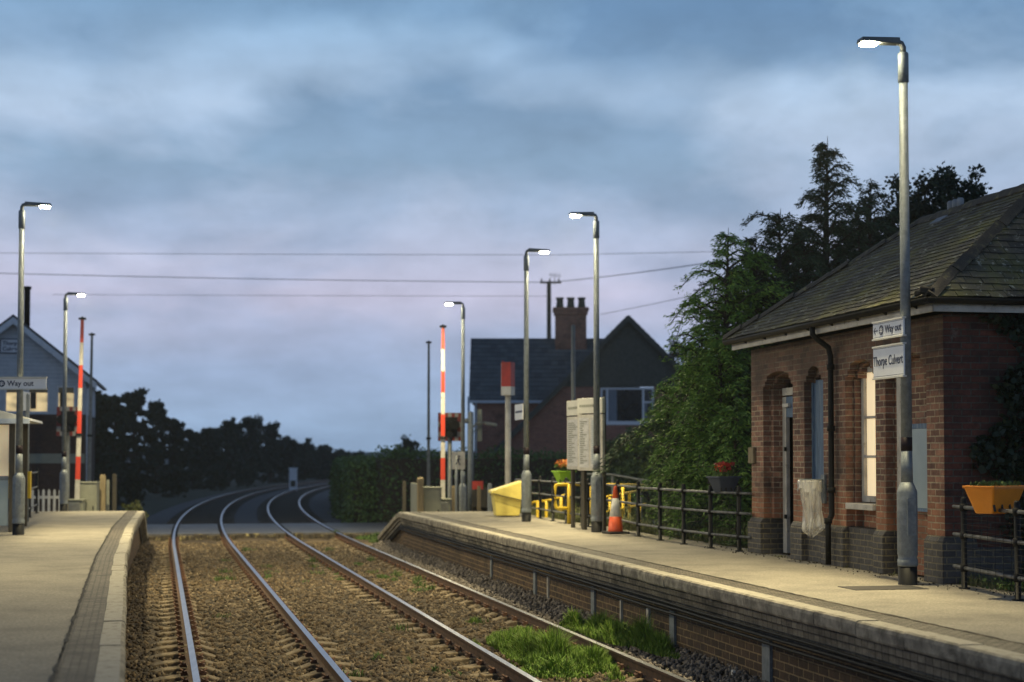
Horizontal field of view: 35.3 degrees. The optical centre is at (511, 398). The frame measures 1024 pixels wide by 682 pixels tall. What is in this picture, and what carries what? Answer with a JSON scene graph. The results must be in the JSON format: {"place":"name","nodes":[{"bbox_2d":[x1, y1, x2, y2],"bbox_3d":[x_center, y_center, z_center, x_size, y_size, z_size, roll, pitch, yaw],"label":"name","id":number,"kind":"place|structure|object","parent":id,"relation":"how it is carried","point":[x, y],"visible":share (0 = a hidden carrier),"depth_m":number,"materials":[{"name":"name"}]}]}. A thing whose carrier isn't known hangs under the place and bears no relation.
{"place":"outdoors","nodes":[
{"label":"outdoors","id":0,"kind":"place"},
{"bbox_2d":[104,523,387,540],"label":"road","id":1,"kind":"structure","parent":0,"point":[290,528],"depth_m":52.21,"materials":[{"name":"asphalt"}]},
{"bbox_2d":[56,407,77,498],"bbox_3d":[-13.371,2.140,48.351,0.660,3.826,0.383,0,-2,-6],"label":"crossing signal","id":2,"kind":"object","parent":1,"relation":"on","point":[72,421],"visible":0.57,"depth_m":48.45,"materials":[{"name":"metal"}]},
{"bbox_2d":[87,333,94,480],"bbox_3d":[-14.441,1.011,54.970,0.520,6.568,0.540,0,-2,-6],"label":"barrier arm","id":3,"kind":"object","parent":1,"relation":"on","point":[89,435],"visible":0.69,"depth_m":54.99},
{"bbox_2d":[426,341,431,486],"bbox_3d":[-2.925,1.147,56.466,0.520,6.406,0.540,0,-2,-6],"label":"pole","id":4,"kind":"object","parent":1,"relation":"on","point":[428,438],"visible":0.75,"depth_m":56.48,"materials":[{"name":"metal"}]},
{"bbox_2d":[53,251,716,254],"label":"overhead wire","id":5,"kind":"object","parent":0,"point":[358,254],"visible":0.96,"depth_m":98.38,"materials":[{"name":"metal"}]},
{"bbox_2d":[440,324,451,511],"bbox_3d":[-2.028,0.907,47.269,0.520,6.211,0.540,0,-2,-4],"label":"barrier arm","id":6,"kind":"object","parent":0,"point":[445,504],"visible":0.76,"depth_m":47.27},
{"bbox_2d":[0,0,1023,451],"label":"sky","id":7,"kind":"structure","parent":0,"point":[213,140],"materials":[{"name":"blue"}]},
{"bbox_2d":[53,462,1023,672],"bbox_3d":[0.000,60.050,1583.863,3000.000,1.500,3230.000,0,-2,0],"label":"ground","id":8,"kind":"structure","parent":0,"point":[154,503],"depth_m":105.60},
{"bbox_2d":[0,286,106,510],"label":"signal box","id":9,"kind":"object","parent":8,"relation":"on","point":[42,357],"visible":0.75,"depth_m":56.74,"materials":[{"name":"wood"}]},
{"bbox_2d":[4,390,23,412],"bbox_3d":[-17.493,0.002,56.603,0.670,0.972,0.040,0,-2,-12],"label":"window","id":10,"kind":"structure","parent":9,"relation":"in","point":[10,395],"depth_m":56.56,"materials":[{"name":"yellow"}]},
{"bbox_2d":[27,386,48,412],"bbox_3d":[-16.704,0.008,56.764,0.740,0.972,0.040,0,-2,-12],"label":"window","id":11,"kind":"structure","parent":9,"relation":"in","point":[39,399],"depth_m":56.77,"materials":[{"name":"yellow"}]},
{"bbox_2d":[57,386,75,406],"bbox_3d":[-15.773,0.015,56.955,0.640,0.972,0.040,0,-2,-12],"label":"window","id":12,"kind":"structure","parent":9,"relation":"in","point":[71,390],"depth_m":56.97,"materials":[{"name":"yellow"}]},
{"bbox_2d":[0,511,147,681],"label":"platform","id":13,"kind":"structure","parent":8,"relation":"on","point":[47,564],"depth_m":16.49,"materials":[{"name":"concrete"}]},
{"bbox_2d":[0,411,42,531],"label":"waiting shelter","id":14,"kind":"object","parent":13,"relation":"on","point":[7,450],"visible":0.74,"depth_m":30.53,"materials":[{"name":"metal"}]},
{"bbox_2d":[23,391,29,521],"bbox_3d":[-10.720,1.272,35.457,0.165,2.857,0.500,0,-2,0],"label":"grey pole","id":15,"kind":"object","parent":13,"relation":"on","point":[26,404],"visible":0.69,"depth_m":35.45,"materials":[{"name":"metal"}]},
{"bbox_2d":[12,201,51,534],"bbox_3d":[-8.834,-0.278,29.591,0.632,6.725,0.230,0,-2,-12],"label":"platform lamp","id":16,"kind":"object","parent":13,"relation":"on","point":[18,501],"visible":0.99,"depth_m":29.50,"materials":[{"name":"metal"}]},
{"bbox_2d":[0,377,47,389],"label":"way out sign","id":17,"kind":"object","parent":16,"relation":"attached to","point":[23,383],"visible":1,"depth_m":29.45,"materials":[{"name":"metal"}]},
{"bbox_2d":[31,489,59,510],"bbox_3d":[-13.385,3.277,45.975,1.019,1.419,0.063,0,-2,-6],"label":"paling fence","id":18,"kind":"object","parent":13,"relation":"on","point":[43,497],"visible":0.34,"depth_m":45.97,"materials":[{"name":"white paint"}]},
{"bbox_2d":[59,292,85,510],"bbox_3d":[-11.981,0.367,43.854,0.632,6.580,0.230,0,-2,-12],"label":"platform lamp","id":19,"kind":"object","parent":13,"relation":"on","point":[63,495],"visible":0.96,"depth_m":43.77,"materials":[{"name":"metal"}]},
{"bbox_2d":[68,317,86,510],"bbox_3d":[-12.561,0.797,46.472,0.520,6.374,0.540,0,-2,-4],"label":"barrier arm","id":20,"kind":"object","parent":13,"relation":"on","point":[77,503],"visible":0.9,"depth_m":46.47},
{"bbox_2d":[80,481,99,510],"bbox_3d":[-12.351,3.216,46.955,0.570,1.613,0.555,0,-2,-6],"label":"equipment cabinet","id":21,"kind":"object","parent":13,"relation":"on","point":[89,491],"visible":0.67,"depth_m":46.73,"materials":[{"name":"grey metal"}]},
{"bbox_2d":[99,475,105,510],"bbox_3d":[-12.087,3.137,47.517,0.170,1.812,0.170,0,-2,-11],"label":"timber post","id":22,"kind":"object","parent":13,"relation":"on","point":[102,504],"visible":0.74,"depth_m":47.45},
{"bbox_2d":[94,390,119,504],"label":"tree","id":23,"kind":"object","parent":8,"relation":"on","point":[104,439],"visible":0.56,"depth_m":91.03,"materials":[{"name":"green plant"}]},
{"bbox_2d":[98,475,126,510],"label":"bush","id":24,"kind":"object","parent":8,"relation":"on","point":[120,492],"visible":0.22,"depth_m":79.72,"materials":[{"name":"green plant"}]},
{"bbox_2d":[101,394,133,483],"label":"tree","id":25,"kind":"object","parent":8,"relation":"on","point":[120,427],"visible":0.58,"depth_m":104.76,"materials":[{"name":"green plant"}]},
{"bbox_2d":[118,469,149,505],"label":"bush","id":26,"kind":"object","parent":8,"relation":"on","point":[133,478],"visible":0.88,"depth_m":91.55,"materials":[{"name":"green plant"}]},
{"bbox_2d":[119,387,159,493],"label":"tree","id":27,"kind":"object","parent":8,"relation":"on","point":[135,401],"visible":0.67,"depth_m":112.18,"materials":[{"name":"green plant"}]},
{"bbox_2d":[141,399,172,493],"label":"tree","id":28,"kind":"object","parent":8,"relation":"on","point":[156,452],"visible":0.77,"depth_m":122.64,"materials":[{"name":"green plant"}]},
{"bbox_2d":[157,466,189,496],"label":"bush","id":29,"kind":"object","parent":8,"relation":"on","point":[174,475],"visible":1,"depth_m":111.53,"materials":[{"name":"green plant"}]},
{"bbox_2d":[159,418,193,492],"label":"tree","id":30,"kind":"object","parent":8,"relation":"on","point":[178,457],"visible":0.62,"depth_m":124.02,"materials":[{"name":"green plant"}]},
{"bbox_2d":[183,428,208,489],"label":"tree","id":31,"kind":"object","parent":8,"relation":"on","point":[195,442],"visible":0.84,"depth_m":139.03,"materials":[{"name":"green plant"}]},
{"bbox_2d":[195,427,228,488],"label":"tree","id":32,"kind":"object","parent":8,"relation":"on","point":[213,444],"visible":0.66,"depth_m":141.94,"materials":[{"name":"green plant"}]},
{"bbox_2d":[203,461,230,490],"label":"bush","id":33,"kind":"object","parent":8,"relation":"on","point":[217,472],"visible":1,"depth_m":134.60,"materials":[{"name":"green plant"}]},
{"bbox_2d":[216,416,248,485],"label":"tree","id":34,"kind":"object","parent":8,"relation":"on","point":[228,432],"visible":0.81,"depth_m":155.42,"materials":[{"name":"green plant"}]},
{"bbox_2d":[146,483,345,528],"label":"track bed","id":35,"kind":"object","parent":8,"relation":"on","point":[319,506],"visible":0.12,"depth_m":76.91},
{"bbox_2d":[166,484,329,527],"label":"sleepers","id":36,"kind":"object","parent":35,"relation":"on","point":[284,508],"visible":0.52,"depth_m":75.30},
{"bbox_2d":[149,480,370,681],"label":"railway track","id":37,"kind":"structure","parent":35,"relation":"on","point":[322,663],"depth_m":22.42,"materials":[{"name":"metal"}]},
{"bbox_2d":[267,483,691,681],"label":"railway track","id":38,"kind":"structure","parent":35,"relation":"on","point":[494,665],"depth_m":24.31,"materials":[{"name":"metal"}]},
{"bbox_2d":[235,464,258,486],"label":"bush","id":39,"kind":"object","parent":8,"relation":"on","point":[245,471],"visible":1,"depth_m":149.61,"materials":[{"name":"green plant"}]},
{"bbox_2d":[234,413,268,483],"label":"tree","id":40,"kind":"object","parent":8,"relation":"on","point":[250,446],"visible":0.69,"depth_m":161.40,"materials":[{"name":"green plant"}]},
{"bbox_2d":[254,420,289,482],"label":"tree","id":41,"kind":"object","parent":8,"relation":"on","point":[274,456],"visible":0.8,"depth_m":176.61,"materials":[{"name":"green plant"}]},
{"bbox_2d":[272,435,304,481],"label":"tree","id":42,"kind":"object","parent":8,"relation":"on","point":[290,459],"visible":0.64,"depth_m":180.91,"materials":[{"name":"green plant"}]},
{"bbox_2d":[297,437,322,480],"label":"tree","id":43,"kind":"object","parent":8,"relation":"on","point":[309,463],"visible":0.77,"depth_m":194.03,"materials":[{"name":"green plant"}]},
{"bbox_2d":[312,444,337,479],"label":"tree","id":44,"kind":"object","parent":8,"relation":"on","point":[325,455],"visible":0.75,"depth_m":200.08,"materials":[{"name":"green plant"}]},
{"bbox_2d":[327,452,388,522],"bbox_3d":[-7.673,4.214,77.895,2.756,3.301,38.105,0,-2,-7],"label":"hedge","id":45,"kind":"object","parent":8,"relation":"on","point":[345,494],"visible":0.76,"depth_m":60.63,"materials":[{"name":"green plant"}]},
{"bbox_2d":[385,434,423,458],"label":"tree","id":46,"kind":"object","parent":8,"relation":"on","point":[407,442],"visible":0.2,"depth_m":109.62,"materials":[{"name":"green plant"}]},
{"bbox_2d":[125,538,710,681],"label":"ballast stones","id":47,"kind":"object","parent":8,"relation":"on","point":[247,608],"visible":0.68,"depth_m":24.52,"materials":[{"name":"gravel"}]},
{"bbox_2d":[141,532,371,541],"bbox_3d":[-7.696,4.191,48.760,6.904,0.256,0.428,0,-2,-11],"label":"crossing edge","id":48,"kind":"object","parent":47,"relation":"on","point":[300,535],"visible":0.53,"depth_m":48.56,"materials":[{"name":"concrete"}]},
{"bbox_2d":[210,530,610,681],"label":"weeds","id":49,"kind":"object","parent":47,"relation":"on","point":[372,538],"visible":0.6,"depth_m":32.17,"materials":[{"name":"green plant"}]},
{"bbox_2d":[368,539,772,681],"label":"ballast shoulder","id":50,"kind":"object","parent":47,"relation":"on","point":[695,666],"visible":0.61,"depth_m":24.93},
{"bbox_2d":[468,604,680,681],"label":"grass","id":51,"kind":"structure","parent":47,"relation":"on","point":[549,655],"depth_m":19.47,"materials":[{"name":"plant"}]},
{"bbox_2d":[438,413,460,500],"bbox_3d":[-1.893,2.243,48.847,0.720,3.657,0.383,0,-2,0],"label":"crossing signal","id":52,"kind":"object","parent":8,"relation":"on","point":[452,426],"visible":0.72,"depth_m":48.96,"materials":[{"name":"metal"}]},
{"bbox_2d":[355,443,678,522],"bbox_3d":[1.619,3.386,61.128,15.335,3.548,2.287,1,-2,-17],"label":"hedge","id":53,"kind":"object","parent":8,"relation":"on","point":[392,473],"visible":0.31,"depth_m":59.42,"materials":[{"name":"green plant"}]},
{"bbox_2d":[540,272,560,337],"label":"telegraph pole","id":54,"kind":"object","parent":8,"relation":"on","point":[549,309],"visible":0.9,"depth_m":98.17,"materials":[{"name":"wood"}]},
{"bbox_2d":[0,250,782,282],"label":"overhead wire","id":55,"kind":"object","parent":54,"relation":"attached to","point":[361,280],"visible":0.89,"depth_m":93.28,"materials":[{"name":"metal"}]},
{"bbox_2d":[467,297,683,458],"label":"brick house","id":56,"kind":"structure","parent":8,"relation":"on","point":[631,351],"depth_m":75.16,"materials":[{"name":"brick"}]},
{"bbox_2d":[600,388,653,424],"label":"window","id":57,"kind":"structure","parent":56,"relation":"in","point":[624,406],"depth_m":75.14,"materials":[{"name":"glass"}]},
{"bbox_2d":[636,349,703,526],"bbox_3d":[3.587,1.407,30.653,2.569,4.838,2.128,-2,-3,43],"label":"conifer","id":58,"kind":"object","parent":8,"relation":"on","point":[661,417],"visible":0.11,"depth_m":30.72,"materials":[{"name":"green plant"}]},
{"bbox_2d":[377,511,1023,681],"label":"platform","id":59,"kind":"structure","parent":8,"relation":"on","point":[939,652],"depth_m":17.74,"materials":[{"name":"concrete"}]},
{"bbox_2d":[417,477,423,511],"bbox_3d":[-2.585,3.082,45.318,0.170,1.761,0.170,0,-2,-11],"label":"timber post","id":60,"kind":"object","parent":59,"relation":"on","point":[420,494],"visible":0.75,"depth_m":45.25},
{"bbox_2d":[424,487,441,511],"bbox_3d":[-2.285,3.251,46.053,0.548,1.478,0.555,0,-2,-6],"label":"equipment cabinet","id":61,"kind":"object","parent":59,"relation":"on","point":[432,499],"visible":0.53,"depth_m":45.81,"materials":[{"name":"grey metal"}]},
{"bbox_2d":[445,301,466,511],"bbox_3d":[-1.595,0.672,45.762,0.632,6.911,0.230,0,-2,-12],"label":"platform lamp","id":62,"kind":"object","parent":59,"relation":"on","point":[463,393],"visible":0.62,"depth_m":45.78,"materials":[{"name":"metal"}]},
{"bbox_2d":[452,452,464,511],"bbox_3d":[-1.471,2.539,44.245,0.360,2.167,0.093,0,-2,0],"label":"no walking sign","id":63,"kind":"object","parent":59,"relation":"on","point":[458,460],"visible":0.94,"depth_m":44.25,"materials":[{"name":"metal"}]},
{"bbox_2d":[488,481,520,515],"bbox_3d":[-0.134,2.382,38.684,0.838,0.834,0.795,0,-2,-7],"label":"grit bin","id":64,"kind":"object","parent":59,"relation":"on","point":[506,499],"visible":0.83,"depth_m":38.36,"materials":[{"name":"yellow plastic"}]},
{"bbox_2d":[521,248,549,535],"bbox_3d":[0.517,-0.022,35.641,0.632,6.656,0.230,0,-2,-12],"label":"platform lamp","id":65,"kind":"object","parent":59,"relation":"on","point":[526,494],"visible":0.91,"depth_m":35.55,"materials":[{"name":"grey metal"}]},
{"bbox_2d":[515,476,580,524],"bbox_3d":[0.767,2.263,36.610,0.199,1.000,6.323,0,-2,-12],"label":"railing","id":66,"kind":"object","parent":59,"relation":"on","point":[540,494],"visible":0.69,"depth_m":35.74,"materials":[{"name":"metal"}]},
{"bbox_2d":[551,459,575,482],"bbox_3d":[1.121,1.571,35.084,0.452,0.540,0.358,1,-2,-29],"label":"flower trough","id":67,"kind":"object","parent":66,"relation":"attached to","point":[560,475],"visible":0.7,"depth_m":34.96,"materials":[{"name":"plastic"}]},
{"bbox_2d":[554,483,570,523],"bbox_3d":[1.074,2.251,34.341,0.364,0.918,0.084,0,-2,0],"label":"ramp hoop","id":68,"kind":"object","parent":59,"relation":"on","point":[568,507],"visible":0.94,"depth_m":34.31,"materials":[{"name":"yellow paint"}]},
{"bbox_2d":[567,400,581,528],"bbox_3d":[1.293,1.358,32.282,0.138,2.652,0.780,1,-2,-18],"label":"notice board","id":69,"kind":"object","parent":59,"relation":"on","point":[572,442],"visible":0.66,"depth_m":32.40,"materials":[{"name":"white paint"}]},
{"bbox_2d":[569,212,602,551],"bbox_3d":[1.408,-0.226,30.548,0.632,6.690,0.230,0,-2,-12],"label":"platform lamp","id":70,"kind":"object","parent":59,"relation":"on","point":[596,502],"visible":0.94,"depth_m":30.54,"materials":[{"name":"grey metal"}]},
{"bbox_2d":[577,397,605,530],"bbox_3d":[1.564,1.314,31.289,0.138,2.667,0.860,1,-2,-32],"label":"notice board","id":71,"kind":"object","parent":59,"relation":"on","point":[585,437],"visible":0.79,"depth_m":31.34,"materials":[{"name":"white paint"}]},
{"bbox_2d":[602,486,629,533],"bbox_3d":[1.921,2.054,29.875,0.399,0.883,0.399,1,-2,-20],"label":"traffic cone","id":72,"kind":"object","parent":59,"relation":"on","point":[615,526],"visible":1,"depth_m":29.79,"materials":[{"name":"plastic"}]},
{"bbox_2d":[390,528,898,681],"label":"cable","id":73,"kind":"object","parent":59,"relation":"attached to","point":[865,673],"visible":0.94,"depth_m":17.93,"materials":[{"name":"black paint"}]},
{"bbox_2d":[388,526,922,681],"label":"cable","id":74,"kind":"object","parent":59,"relation":"attached to","point":[893,674],"visible":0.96,"depth_m":17.46,"materials":[{"name":"black paint"}]},
{"bbox_2d":[387,524,943,681],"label":"cable","id":75,"kind":"object","parent":59,"relation":"attached to","point":[909,673],"visible":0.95,"depth_m":17.02,"materials":[{"name":"black paint"}]},
{"bbox_2d":[587,479,751,551],"bbox_3d":[2.450,1.961,28.378,0.361,1.000,9.200,0,-2,-12],"label":"railing","id":76,"kind":"object","parent":59,"relation":"on","point":[739,513],"visible":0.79,"depth_m":26.18,"materials":[{"name":"metal"}]},
{"bbox_2d":[706,461,740,492],"bbox_3d":[3.259,1.199,24.889,0.512,0.498,0.318,2,-3,-41],"label":"flower trough","id":77,"kind":"object","parent":76,"relation":"attached to","point":[721,481],"visible":0.99,"depth_m":24.78,"materials":[{"name":"plastic"}]},
{"bbox_2d":[669,610,675,649],"bbox_3d":[1.942,2.882,19.378,0.042,0.660,0.180,0,-2,-12],"label":"post","id":78,"kind":"object","parent":59,"relation":"attached to","point":[672,627],"depth_m":19.34,"materials":[{"name":"metal"}]},
{"bbox_2d":[762,638,772,681],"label":"post","id":79,"kind":"object","parent":59,"relation":"attached to","point":[767,662],"depth_m":16.26,"materials":[{"name":"metal"}]},
{"bbox_2d":[722,183,1023,644],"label":"station building","id":80,"kind":"structure","parent":59,"relation":"on","point":[823,402],"depth_m":19.97,"materials":[{"name":"red brick"}]},
{"bbox_2d":[782,383,793,552],"bbox_3d":[4.103,0.976,23.072,0.180,2.540,0.970,0,-2,-12],"label":"door","id":81,"kind":"structure","parent":80,"relation":"in","point":[787,402],"depth_m":23.43,"materials":[{"name":"white paint"}]},
{"bbox_2d":[797,475,826,536],"bbox_3d":[3.961,1.415,21.267,0.378,0.830,0.379,0,-2,-12],"label":"rubbish bag holder","id":82,"kind":"object","parent":80,"relation":"attached to","point":[815,490],"visible":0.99,"depth_m":21.18,"materials":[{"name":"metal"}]},
{"bbox_2d":[811,380,823,485],"bbox_3d":[4.203,0.467,21.743,0.055,1.460,0.670,0,-2,-12],"label":"boarded window","id":83,"kind":"structure","parent":80,"relation":"in","point":[816,388],"depth_m":21.90,"materials":[{"name":"wood"}]},
{"bbox_2d":[861,367,875,502],"bbox_3d":[4.601,0.443,20.274,0.060,1.720,0.830,0,-2,-12],"label":"window","id":84,"kind":"structure","parent":80,"relation":"in","point":[868,434],"depth_m":20.56,"materials":[{"name":"glass"}]},
{"bbox_2d":[896,357,927,575],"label":"brick pier","id":85,"kind":"structure","parent":80,"relation":"in","point":[918,372],"depth_m":19.07,"materials":[{"name":"red brick"}]},
{"bbox_2d":[968,313,1023,581],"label":"ivy","id":86,"kind":"object","parent":80,"relation":"attached to","point":[1009,389],"visible":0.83,"depth_m":18.05,"materials":[{"name":"green plant"}]},
{"bbox_2d":[838,585,928,589],"bbox_3d":[4.010,2.063,17.393,0.840,0.052,0.480,0,-2,-12],"label":"inspection cover","id":87,"kind":"object","parent":59,"relation":"on","point":[898,587],"visible":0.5,"depth_m":17.39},
{"bbox_2d":[857,36,917,620],"bbox_3d":[4.197,-0.702,17.931,0.632,6.717,0.230,0,-2,-12],"label":"platform lamp","id":88,"kind":"object","parent":59,"relation":"on","point":[907,533],"visible":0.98,"depth_m":17.92,"materials":[{"name":"grey metal"}]},
{"bbox_2d":[872,316,905,340],"bbox_3d":[4.290,-0.793,18.243,0.092,0.219,0.812,0,-2,-12],"label":"way out sign","id":89,"kind":"object","parent":88,"relation":"attached to","point":[891,328],"visible":1,"depth_m":18.19,"materials":[{"name":"metal"}]},
{"bbox_2d":[872,342,906,379],"bbox_3d":[4.290,-0.424,18.229,0.092,0.384,0.812,0,-2,-12],"label":"station name sign","id":90,"kind":"object","parent":88,"relation":"attached to","point":[888,361],"visible":1,"depth_m":18.18,"materials":[{"name":"metal"}]},
{"bbox_2d":[952,497,1023,600],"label":"railing","id":91,"kind":"object","parent":59,"relation":"on","point":[1016,511],"visible":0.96,"depth_m":16.37,"materials":[{"name":"metal"}]},
{"bbox_2d":[962,479,1023,513],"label":"flower trough","id":92,"kind":"object","parent":91,"relation":"attached to","point":[989,497],"visible":0.91,"depth_m":16.31,"materials":[{"name":"orange plastic"}]},
{"bbox_2d":[624,227,792,586],"bbox_3d":[3.803,0.328,29.379,3.386,6.901,3.241,1,-2,-20],"label":"conifer","id":93,"kind":"object","parent":8,"relation":"on","point":[709,381],"visible":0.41,"depth_m":29.05,"materials":[{"name":"green plant"}]},
{"bbox_2d":[593,208,841,538],"bbox_3d":[4.545,0.126,29.493,5.453,7.314,3.625,1,-3,-33],"label":"tree","id":94,"kind":"object","parent":8,"relation":"on","point":[803,260],"visible":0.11,"depth_m":29.55,"materials":[{"name":"green plant"}]},
{"bbox_2d":[677,406,767,588],"bbox_3d":[3.805,1.902,27.222,1.506,3.597,1.778,1,-2,-31],"label":"conifer","id":95,"kind":"object","parent":8,"relation":"on","point":[731,455],"visible":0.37,"depth_m":27.23,"materials":[{"name":"green plant"}]},
{"bbox_2d":[659,235,792,513],"bbox_3d":[4.690,0.327,30.351,3.823,6.974,3.774,0,-2,0],"label":"conifer","id":96,"kind":"object","parent":8,"relation":"on","point":[751,242],"depth_m":30.51,"materials":[{"name":"green plant"}]},
{"bbox_2d":[656,136,897,526],"bbox_3d":[6.171,-0.613,30.153,7.183,8.838,5.952,0,-2,0],"label":"conifer","id":97,"kind":"object","parent":8,"relation":"on","point":[823,166],"visible":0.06,"depth_m":30.52,"materials":[{"name":"green plant"}]},
{"bbox_2d":[821,178,899,266],"bbox_3d":[7.138,-0.234,31.961,4.111,8.212,3.535,-1,-2,15],"label":"conifer","id":98,"kind":"object","parent":8,"relation":"on","point":[870,200],"visible":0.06,"depth_m":31.62,"materials":[{"name":"green plant"}]},
{"bbox_2d":[830,193,911,264],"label":"tree","id":99,"kind":"object","parent":8,"relation":"on","point":[861,204],"visible":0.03,"depth_m":35.04,"materials":[{"name":"green plant"}]},
{"bbox_2d":[864,161,992,247],"bbox_3d":[8.431,-0.446,33.023,3.499,8.958,3.210,0,-2,0],"label":"tree","id":100,"kind":"object","parent":8,"relation":"on","point":[947,188],"visible":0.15,"depth_m":32.71,"materials":[{"name":"green plant"}]},
{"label":"grass bank","id":101,"kind":"structure","parent":0,"visible":0},
{"bbox_2d":[465,409,496,510],"bbox_3d":[-0.963,2.183,48.444,1.043,3.748,0.212,0,-2,0],"label":"camera post","id":102,"kind":"object","parent":101,"relation":"on","point":[471,424],"visible":0.94,"depth_m":48.42,"materials":[{"name":"metal"}]},
{"bbox_2d":[471,488,493,528],"bbox_3d":[-0.868,3.340,47.757,0.668,1.425,0.062,0,-2,-6],"label":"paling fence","id":103,"kind":"object","parent":101,"relation":"on","point":[484,497],"visible":0.16,"depth_m":47.73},
{"bbox_2d":[501,361,514,484],"bbox_3d":[-0.110,1.230,43.486,0.289,4.529,0.280,-1,-2,24],"label":"totem sign","id":104,"kind":"object","parent":101,"relation":"on","point":[507,380],"visible":0.92,"depth_m":43.43,"materials":[{"name":"metal"}]},
{"bbox_2d":[571,325,575,546],"bbox_3d":[1.697,1.085,44.490,0.140,6.292,0.140,0,-2,0],"label":"slim pole","id":105,"kind":"object","parent":101,"relation":"on","point":[572,362],"visible":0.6,"depth_m":44.52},
{"bbox_2d":[606,426,636,518],"bbox_3d":[3.440,2.784,51.980,1.860,3.862,1.988,0,-2,0],"label":"shrub","id":106,"kind":"object","parent":101,"relation":"on","point":[611,441],"visible":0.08,"depth_m":51.89,"materials":[{"name":"green plant"}]},
{"bbox_2d":[606,426,656,520],"bbox_3d":[3.906,2.740,49.946,2.233,3.801,1.992,-2,-3,41],"label":"shrub","id":107,"kind":"object","parent":101,"relation":"on","point":[628,469],"visible":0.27,"depth_m":49.82,"materials":[{"name":"green plant"}]},
{"bbox_2d":[624,406,687,523],"bbox_3d":[4.355,2.332,47.002,2.438,4.403,2.375,-2,-3,36],"label":"shrub","id":108,"kind":"object","parent":101,"relation":"on","point":[643,455],"visible":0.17,"depth_m":46.88,"materials":[{"name":"green plant"}]},
{"bbox_2d":[520,499,1023,591],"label":"verge weeds","id":109,"kind":"object","parent":101,"relation":"on","point":[723,538],"visible":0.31,"depth_m":28.27,"materials":[{"name":"green plant"}]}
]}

